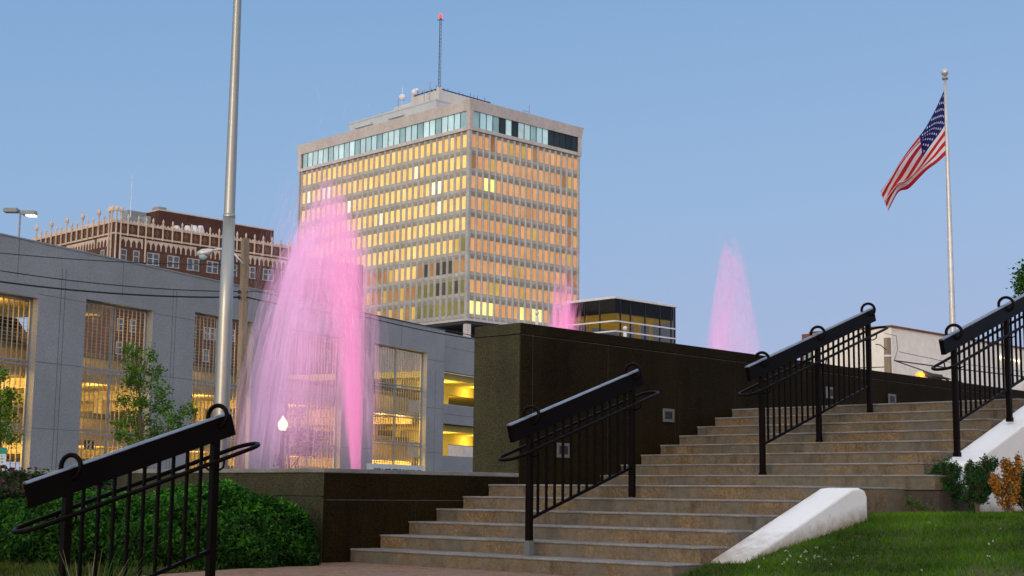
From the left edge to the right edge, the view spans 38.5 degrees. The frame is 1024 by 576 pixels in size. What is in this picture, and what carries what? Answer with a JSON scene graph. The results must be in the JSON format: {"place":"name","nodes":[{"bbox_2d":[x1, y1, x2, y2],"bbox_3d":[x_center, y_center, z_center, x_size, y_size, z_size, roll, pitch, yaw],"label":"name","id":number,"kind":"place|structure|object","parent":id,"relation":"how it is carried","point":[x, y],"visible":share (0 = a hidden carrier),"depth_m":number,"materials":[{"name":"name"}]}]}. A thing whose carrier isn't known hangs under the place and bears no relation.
{"place":"outdoors","nodes":[
{"label":"outdoors","id":0,"kind":"place"},
{"bbox_2d":[0,559,229,575],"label":"bed ground","id":1,"kind":"structure","parent":0,"point":[113,571],"depth_m":13.69,"materials":[{"name":"green plant"}]},
{"bbox_2d":[0,465,49,504],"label":"flowering shrub","id":2,"kind":"object","parent":1,"relation":"on","point":[13,490],"visible":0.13,"depth_m":16.64,"materials":[{"name":"green plant"}]},
{"bbox_2d":[0,487,147,567],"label":"round bush","id":3,"kind":"object","parent":1,"relation":"on","point":[43,542],"visible":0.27,"depth_m":14.45,"materials":[{"name":"green plant"}]},
{"bbox_2d":[27,548,156,575],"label":"grass tuft","id":4,"kind":"object","parent":1,"relation":"on","point":[122,570],"visible":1,"depth_m":9.90,"materials":[{"name":"green plant"}]},
{"bbox_2d":[81,479,117,490],"bbox_3d":[-4.654,2.657,16.378,2.174,1.229,1.852,1,-8,0],"label":"flowering shrub","id":5,"kind":"object","parent":1,"relation":"on","point":[104,484],"depth_m":16.38,"materials":[{"name":"green plant"}]},
{"bbox_2d":[93,476,321,570],"bbox_3d":[-3.109,2.448,14.902,2.402,1.071,2.144,1,-8,0],"label":"round bush","id":6,"kind":"object","parent":1,"relation":"on","point":[258,531],"visible":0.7,"depth_m":14.30,"materials":[{"name":"green plant"}]},
{"bbox_2d":[19,175,362,468],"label":"brick building","id":7,"kind":"structure","parent":0,"point":[158,234],"depth_m":219.38,"materials":[{"name":"red brick"}]},
{"bbox_2d":[116,318,122,330],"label":"window","id":8,"kind":"structure","parent":7,"relation":"in","point":[121,321],"depth_m":206.37,"materials":[{"name":"grey glass"}]},
{"bbox_2d":[120,249,126,259],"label":"window","id":9,"kind":"structure","parent":7,"relation":"in","point":[123,254],"depth_m":207.76,"materials":[{"name":"blue glass"}]},
{"bbox_2d":[129,319,135,332],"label":"window","id":10,"kind":"structure","parent":7,"relation":"in","point":[134,321],"depth_m":207.76,"materials":[{"name":"grey glass"}]},
{"bbox_2d":[133,250,139,261],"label":"window","id":11,"kind":"structure","parent":7,"relation":"in","point":[135,253],"depth_m":209.13,"materials":[{"name":"blue glass"}]},
{"bbox_2d":[146,252,152,264],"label":"window","id":12,"kind":"structure","parent":7,"relation":"in","point":[149,255],"depth_m":210.67,"materials":[{"name":"blue glass"}]},
{"bbox_2d":[152,253,158,265],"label":"window","id":13,"kind":"structure","parent":7,"relation":"in","point":[155,256],"depth_m":211.39,"materials":[{"name":"blue glass"}]},
{"bbox_2d":[167,255,173,267],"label":"window","id":14,"kind":"structure","parent":7,"relation":"in","point":[170,258],"depth_m":213.00,"materials":[{"name":"blue glass"}]},
{"bbox_2d":[173,256,179,268],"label":"window","id":15,"kind":"structure","parent":7,"relation":"in","point":[176,259],"depth_m":213.73,"materials":[{"name":"clear glass"}]},
{"bbox_2d":[187,258,192,270],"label":"window","id":16,"kind":"structure","parent":7,"relation":"in","point":[189,260],"depth_m":215.35,"materials":[{"name":"clear glass"}]},
{"bbox_2d":[193,259,198,271],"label":"window","id":17,"kind":"structure","parent":7,"relation":"in","point":[195,261],"depth_m":216.09,"materials":[{"name":"clear glass"}]},
{"bbox_2d":[203,349,208,361],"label":"window","id":18,"kind":"structure","parent":7,"relation":"in","point":[204,350],"depth_m":215.88,"materials":[{"name":"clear glass"}]},
{"bbox_2d":[204,327,209,339],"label":"window","id":19,"kind":"structure","parent":7,"relation":"in","point":[205,328],"depth_m":216.35,"materials":[{"name":"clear glass"}]},
{"bbox_2d":[206,261,212,272],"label":"window","id":20,"kind":"structure","parent":7,"relation":"in","point":[209,267],"depth_m":217.68,"materials":[{"name":"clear glass"}]},
{"bbox_2d":[212,261,217,273],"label":"window","id":21,"kind":"structure","parent":7,"relation":"in","point":[215,267],"depth_m":218.42,"materials":[{"name":"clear glass"}]},
{"bbox_2d":[250,267,255,278],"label":"window","id":22,"kind":"structure","parent":7,"relation":"in","point":[252,269],"depth_m":223.11,"materials":[{"name":"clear glass"}]},
{"bbox_2d":[262,268,267,280],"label":"window","id":23,"kind":"structure","parent":7,"relation":"in","point":[265,271],"depth_m":224.75,"materials":[{"name":"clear glass"}]},
{"bbox_2d":[268,269,273,281],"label":"window","id":24,"kind":"structure","parent":7,"relation":"in","point":[270,272],"depth_m":225.52,"materials":[{"name":"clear glass"}]},
{"bbox_2d":[280,271,285,282],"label":"window","id":25,"kind":"structure","parent":7,"relation":"in","point":[283,274],"depth_m":227.12,"materials":[{"name":"glass"}]},
{"bbox_2d":[286,272,291,283],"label":"window","id":26,"kind":"structure","parent":7,"relation":"in","point":[288,274],"depth_m":227.90,"materials":[{"name":"glass"}]},
{"bbox_2d":[297,273,302,284],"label":"window","id":27,"kind":"structure","parent":7,"relation":"in","point":[300,276],"depth_m":229.41,"materials":[{"name":"glass"}]},
{"bbox_2d":[312,286,317,298],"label":"window","id":28,"kind":"structure","parent":7,"relation":"in","point":[314,289],"depth_m":232.00,"materials":[{"name":"glass"}]},
{"bbox_2d":[326,288,331,300],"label":"window","id":29,"kind":"structure","parent":7,"relation":"in","point":[329,291],"depth_m":233.93,"materials":[{"name":"glass"}]},
{"bbox_2d":[327,268,331,280],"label":"window","id":30,"kind":"structure","parent":7,"relation":"in","point":[329,270],"depth_m":234.39,"materials":[{"name":"glass"}]},
{"bbox_2d":[339,290,344,302],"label":"window","id":31,"kind":"structure","parent":7,"relation":"in","point":[342,292],"depth_m":235.83,"materials":[{"name":"glass"}]},
{"bbox_2d":[340,269,345,282],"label":"window","id":32,"kind":"structure","parent":7,"relation":"in","point":[342,272],"depth_m":236.23,"materials":[{"name":"glass"}]},
{"bbox_2d":[352,291,356,303],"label":"window","id":33,"kind":"structure","parent":7,"relation":"in","point":[354,294],"depth_m":237.56,"materials":[{"name":"glass"}]},
{"bbox_2d":[352,271,357,283],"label":"window","id":34,"kind":"structure","parent":7,"relation":"in","point":[355,274],"depth_m":238.02,"materials":[{"name":"glass"}]},
{"bbox_2d":[0,233,474,471],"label":"parking garage","id":35,"kind":"structure","parent":0,"point":[63,381],"depth_m":78.60,"materials":[{"name":"concrete"}]},
{"bbox_2d":[0,316,26,343],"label":"parked car","id":36,"kind":"object","parent":35,"relation":"on","point":[14,331],"visible":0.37,"depth_m":68.71,"materials":[{"name":"paint"}]},
{"bbox_2d":[3,208,37,236],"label":"rooftop lamp","id":37,"kind":"object","parent":35,"relation":"on","point":[30,213],"visible":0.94,"depth_m":81.11,"materials":[{"name":"grey metal"}]},
{"bbox_2d":[84,440,93,449],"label":"direction sign","id":38,"kind":"object","parent":35,"relation":"hanging from","point":[88,443],"visible":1,"depth_m":69.27,"materials":[{"name":"black metal"}]},
{"bbox_2d":[367,463,423,470],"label":"parking sign","id":39,"kind":"object","parent":35,"relation":"attached to","point":[392,467],"visible":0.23,"depth_m":92.60,"materials":[{"name":"white metal"}]},
{"bbox_2d":[144,562,576,575],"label":"plaza pavement","id":40,"kind":"structure","parent":0,"point":[348,569],"depth_m":13.60,"materials":[{"name":"brown concrete"}]},
{"bbox_2d":[11,403,259,575],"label":"stair railing","id":41,"kind":"object","parent":40,"relation":"on","point":[66,483],"visible":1,"depth_m":10.62,"materials":[{"name":"black metal"}]},
{"bbox_2d":[350,398,1023,575],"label":"staircase","id":42,"kind":"structure","parent":40,"relation":"on","point":[707,494],"depth_m":15.69,"materials":[{"name":"concrete"}]},
{"bbox_2d":[498,362,659,555],"bbox_3d":[0.720,1.697,14.877,0.283,2.005,2.382,-7,-11,43],"label":"stair railing","id":43,"kind":"object","parent":42,"relation":"on","point":[530,425],"visible":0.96,"depth_m":14.81,"materials":[{"name":"black metal"}]},
{"bbox_2d":[711,488,866,562],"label":"cheek wall","id":44,"kind":"structure","parent":42,"relation":"attached to","point":[820,512],"depth_m":13.79,"materials":[{"name":"white concrete"}]},
{"bbox_2d":[738,302,887,474],"bbox_3d":[3.812,1.200,18.247,0.283,2.324,3.306,-7,-11,43],"label":"stair railing","id":45,"kind":"object","parent":42,"relation":"on","point":[772,362],"visible":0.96,"depth_m":18.16,"materials":[{"name":"black metal"}]},
{"bbox_2d":[949,406,1023,512],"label":"cheek wall","id":46,"kind":"structure","parent":42,"relation":"attached to","point":[1003,438],"depth_m":16.77,"materials":[{"name":"white concrete"}]},
{"bbox_2d":[931,294,1023,456],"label":"stair railing","id":47,"kind":"object","parent":46,"relation":"on","point":[1001,316],"visible":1,"depth_m":16.94,"materials":[{"name":"black metal"}]},
{"bbox_2d":[297,85,583,457],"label":"office tower","id":48,"kind":"structure","parent":0,"point":[437,207],"depth_m":278.44,"materials":[{"name":"beige concrete"}]},
{"bbox_2d":[438,13,442,86],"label":"radio mast","id":49,"kind":"object","parent":48,"relation":"on","point":[440,16],"visible":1,"depth_m":290.55,"materials":[{"name":"metal"}]},
{"bbox_2d":[455,239,458,251],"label":"window","id":50,"kind":"structure","parent":48,"relation":"in","point":[456,240],"depth_m":268.21,"materials":[{"name":"glass"}]},
{"bbox_2d":[470,258,473,271],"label":"window","id":51,"kind":"structure","parent":48,"relation":"in","point":[471,260],"depth_m":266.18,"materials":[{"name":"orange glass"}]},
{"bbox_2d":[470,279,473,292],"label":"window","id":52,"kind":"structure","parent":48,"relation":"in","point":[471,281],"depth_m":265.66,"materials":[{"name":"orange glass"}]},
{"bbox_2d":[471,196,474,208],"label":"window","id":53,"kind":"structure","parent":48,"relation":"in","point":[472,197],"depth_m":267.81,"materials":[{"name":"orange glass"}]},
{"bbox_2d":[471,217,474,229],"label":"window","id":54,"kind":"structure","parent":48,"relation":"in","point":[472,218],"depth_m":267.29,"materials":[{"name":"orange glass"}]},
{"bbox_2d":[476,280,479,293],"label":"window","id":55,"kind":"structure","parent":48,"relation":"in","point":[477,282],"depth_m":266.70,"materials":[{"name":"orange glass"}]},
{"bbox_2d":[477,218,480,230],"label":"window","id":56,"kind":"structure","parent":48,"relation":"in","point":[478,219],"depth_m":268.34,"materials":[{"name":"orange glass"}]},
{"bbox_2d":[477,239,480,251],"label":"window","id":57,"kind":"structure","parent":48,"relation":"in","point":[478,240],"depth_m":267.88,"materials":[{"name":"orange glass"}]},
{"bbox_2d":[478,177,481,189],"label":"window","id":58,"kind":"structure","parent":48,"relation":"in","point":[479,178],"depth_m":269.52,"materials":[{"name":"orange glass"}]},
{"bbox_2d":[483,240,486,252],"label":"window","id":59,"kind":"structure","parent":48,"relation":"in","point":[484,241],"depth_m":268.86,"materials":[{"name":"orange glass"}]},
{"bbox_2d":[484,178,487,190],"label":"window","id":60,"kind":"structure","parent":48,"relation":"in","point":[485,179],"depth_m":270.51,"materials":[{"name":"yellow glass"}]},
{"bbox_2d":[489,303,492,315],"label":"window","id":61,"kind":"structure","parent":48,"relation":"in","point":[490,304],"depth_m":268.47,"materials":[{"name":"yellow glass"}]},
{"bbox_2d":[490,200,493,212],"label":"window","id":62,"kind":"structure","parent":48,"relation":"in","point":[491,201],"depth_m":271.10,"materials":[{"name":"orange glass"}]},
{"bbox_2d":[495,283,498,295],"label":"window","id":63,"kind":"structure","parent":48,"relation":"in","point":[496,284],"depth_m":269.98,"materials":[{"name":"glass"}]},
{"bbox_2d":[495,304,498,316],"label":"window","id":64,"kind":"structure","parent":48,"relation":"in","point":[496,305],"depth_m":269.52,"materials":[{"name":"orange glass"}]},
{"bbox_2d":[496,242,499,254],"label":"window","id":65,"kind":"structure","parent":48,"relation":"in","point":[497,243],"depth_m":271.17,"materials":[{"name":"orange glass"}]},
{"bbox_2d":[502,243,505,255],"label":"window","id":66,"kind":"structure","parent":48,"relation":"in","point":[503,244],"depth_m":272.23,"materials":[{"name":"orange glass"}]},
{"bbox_2d":[508,244,511,256],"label":"window","id":67,"kind":"structure","parent":48,"relation":"in","point":[509,245],"depth_m":273.30,"materials":[{"name":"orange glass"}]},
{"bbox_2d":[0,0,1023,470],"label":"sky","id":68,"kind":"structure","parent":0,"point":[737,159],"materials":[{"name":"blue"}]},
{"bbox_2d":[669,510,1023,575],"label":"lawn ground","id":69,"kind":"structure","parent":0,"point":[997,572],"depth_m":12.66,"materials":[{"name":"plant"}]},
{"bbox_2d":[753,509,1000,570],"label":"clover flowers","id":70,"kind":"object","parent":69,"relation":"on","point":[805,551],"visible":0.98,"depth_m":12.55,"materials":[{"name":"white plant"}]},
{"bbox_2d":[905,495,931,512],"bbox_3d":[4.195,2.255,15.130,0.279,0.230,0.162,1,-8,0],"label":"evergreen shrub","id":71,"kind":"object","parent":69,"relation":"on","point":[917,504],"visible":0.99,"depth_m":15.12,"materials":[{"name":"green plant"}]},
{"bbox_2d":[925,455,964,509],"bbox_3d":[4.643,2.107,15.764,0.499,0.630,0.395,1,-8,0],"label":"evergreen shrub","id":72,"kind":"object","parent":69,"relation":"on","point":[945,467],"visible":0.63,"depth_m":15.69,"materials":[{"name":"green plant"}]},
{"bbox_2d":[958,453,998,511],"bbox_3d":[4.922,2.056,15.472,0.370,0.635,0.378,8,-11,-42],"label":"evergreen shrub","id":73,"kind":"object","parent":69,"relation":"on","point":[978,490],"visible":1,"depth_m":15.43,"materials":[{"name":"green plant"}]},
{"bbox_2d":[987,451,1023,512],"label":"evergreen shrub","id":74,"kind":"object","parent":69,"relation":"on","point":[1007,490],"visible":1,"depth_m":15.25,"materials":[{"name":"orange plant"}]},
{"bbox_2d":[1015,461,1023,510],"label":"evergreen shrub","id":75,"kind":"object","parent":69,"relation":"on","point":[1021,493],"visible":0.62,"depth_m":15.65,"materials":[{"name":"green plant"}]},
{"bbox_2d":[802,325,1023,390],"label":"warehouse","id":76,"kind":"structure","parent":0,"point":[919,343],"depth_m":72.24,"materials":[{"name":"beige paint"}]},
{"label":"ground","id":77,"kind":"structure","parent":0,"visible":0},
{"bbox_2d":[0,448,6,464],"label":"street sign","id":78,"kind":"object","parent":77,"relation":"on","point":[3,452],"visible":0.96,"depth_m":39.75,"materials":[{"name":"green metal"}]},
{"bbox_2d":[0,360,24,470],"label":"young tree","id":79,"kind":"object","parent":77,"relation":"on","point":[8,394],"visible":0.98,"depth_m":53.41,"materials":[{"name":"green plant"}]},
{"bbox_2d":[107,339,200,469],"bbox_3d":[-13.621,5.693,55.995,3.721,7.488,3.076,-6,-10,38],"label":"young tree","id":80,"kind":"object","parent":77,"relation":"on","point":[140,403],"visible":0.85,"depth_m":55.82,"materials":[{"name":"green plant"}]},
{"bbox_2d":[214,0,241,468],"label":"metal pole","id":81,"kind":"object","parent":77,"relation":"on","point":[223,365],"visible":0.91,"depth_m":27.28,"materials":[{"name":"metal"}]},
{"bbox_2d":[234,238,248,468],"bbox_3d":[-10.794,3.826,57.906,0.724,11.774,0.382,7,-11,-40],"label":"utility pole","id":82,"kind":"object","parent":77,"relation":"on","point":[240,435],"visible":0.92,"depth_m":58.09,"materials":[{"name":"wood"}]},
{"bbox_2d":[0,281,238,297],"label":"overhead wire","id":83,"kind":"object","parent":82,"relation":"attached to","point":[114,293],"visible":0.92,"depth_m":55.32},
{"bbox_2d":[0,270,238,291],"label":"overhead wire","id":84,"kind":"object","parent":82,"relation":"attached to","point":[110,284],"visible":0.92,"depth_m":55.29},
{"bbox_2d":[2,253,238,264],"bbox_3d":[-15.076,-1.148,55.577,10.176,0.540,0.031,6,-10,-34],"label":"overhead wire","id":85,"kind":"object","parent":82,"relation":"attached to","point":[112,261],"visible":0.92,"depth_m":55.48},
{"bbox_2d":[196,248,243,264],"bbox_3d":[-11.634,-1.259,58.527,1.925,0.657,0.340,1,-8,0],"label":"cobra head lamp","id":86,"kind":"object","parent":82,"relation":"attached to","point":[202,254],"visible":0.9,"depth_m":58.45,"materials":[{"name":"metal"}]},
{"bbox_2d":[246,297,473,338],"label":"overhead wire","id":87,"kind":"object","parent":82,"relation":"attached to","point":[351,316],"visible":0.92,"depth_m":74.51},
{"bbox_2d":[246,290,473,335],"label":"overhead wire","id":88,"kind":"object","parent":82,"relation":"attached to","point":[350,310],"visible":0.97,"depth_m":75.11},
{"bbox_2d":[2,468,518,562],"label":"basin wall","id":89,"kind":"structure","parent":77,"relation":"on","point":[348,509],"depth_m":15.87,"materials":[{"name":"stone"}]},
{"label":"pool water","id":90,"kind":"structure","parent":89,"relation":"in","visible":0},
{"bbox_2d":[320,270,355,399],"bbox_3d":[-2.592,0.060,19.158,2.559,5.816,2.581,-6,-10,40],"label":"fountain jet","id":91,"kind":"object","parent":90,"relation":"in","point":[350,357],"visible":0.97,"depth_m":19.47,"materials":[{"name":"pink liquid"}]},
{"bbox_2d":[278,416,287,468],"bbox_3d":[-9.682,7.813,61.496,0.440,4.895,0.430,1,-8,0],"label":"acorn lamp","id":92,"kind":"object","parent":77,"relation":"on","point":[282,424],"visible":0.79,"depth_m":61.60,"materials":[{"name":"glass"}]},
{"bbox_2d":[272,376,327,467],"bbox_3d":[-9.261,7.207,63.688,2.548,6.722,2.342,1,-8,0],"label":"young tree","id":93,"kind":"object","parent":77,"relation":"on","point":[298,413],"visible":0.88,"depth_m":63.58,"materials":[{"name":"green plant"}]},
{"bbox_2d":[566,296,676,343],"bbox_3d":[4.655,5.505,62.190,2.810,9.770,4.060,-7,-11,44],"label":"office building","id":94,"kind":"structure","parent":77,"relation":"on","point":[615,313],"depth_m":61.90,"materials":[{"name":"black metal"}]},
{"bbox_2d":[473,323,1023,484],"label":"granite wall","id":95,"kind":"structure","parent":77,"relation":"on","point":[519,368],"depth_m":18.91,"materials":[{"name":"stone"}]},
{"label":"upper terrace","id":96,"kind":"structure","parent":0,"visible":0},
{"bbox_2d":[876,338,891,372],"bbox_3d":[14.710,5.931,57.512,0.356,8.043,0.942,-6,-10,38],"label":"utility pole","id":97,"kind":"object","parent":96,"relation":"on","point":[887,357],"visible":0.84,"depth_m":58.11,"materials":[{"name":"brown wood"}]},
{"bbox_2d":[896,360,1023,376],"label":"overhead wire","id":98,"kind":"object","parent":97,"relation":"attached to","point":[942,367],"visible":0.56,"depth_m":59.10,"materials":[{"name":"black metal"}]},
{"bbox_2d":[916,371,948,380],"bbox_3d":[9.205,4.037,31.761,0.796,4.505,0.192,1,-8,0],"label":"street light","id":99,"kind":"object","parent":96,"relation":"on","point":[929,375],"visible":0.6,"depth_m":32.01,"materials":[{"name":"grey"}]},
{"bbox_2d":[941,69,955,361],"bbox_3d":[11.520,-0.830,38.508,0.240,10.172,0.240,1,-8,0],"label":"flagpole","id":100,"kind":"object","parent":96,"relation":"on","point":[952,317],"visible":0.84,"depth_m":38.59,"materials":[{"name":"metal"}]},
{"bbox_2d":[881,91,944,209],"bbox_3d":[10.547,-3.723,39.130,1.684,3.115,1.113,-7,-11,44],"label":"national flag","id":101,"kind":"object","parent":100,"relation":"attached to","point":[924,154],"visible":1,"depth_m":39.11,"materials":[{"name":"multicoloured fabric"}]},
{"bbox_2d":[1006,259,1023,298],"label":"leafy tree","id":102,"kind":"object","parent":96,"relation":"on","point":[1019,284],"visible":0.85,"depth_m":34.05,"materials":[{"name":"green plant"}]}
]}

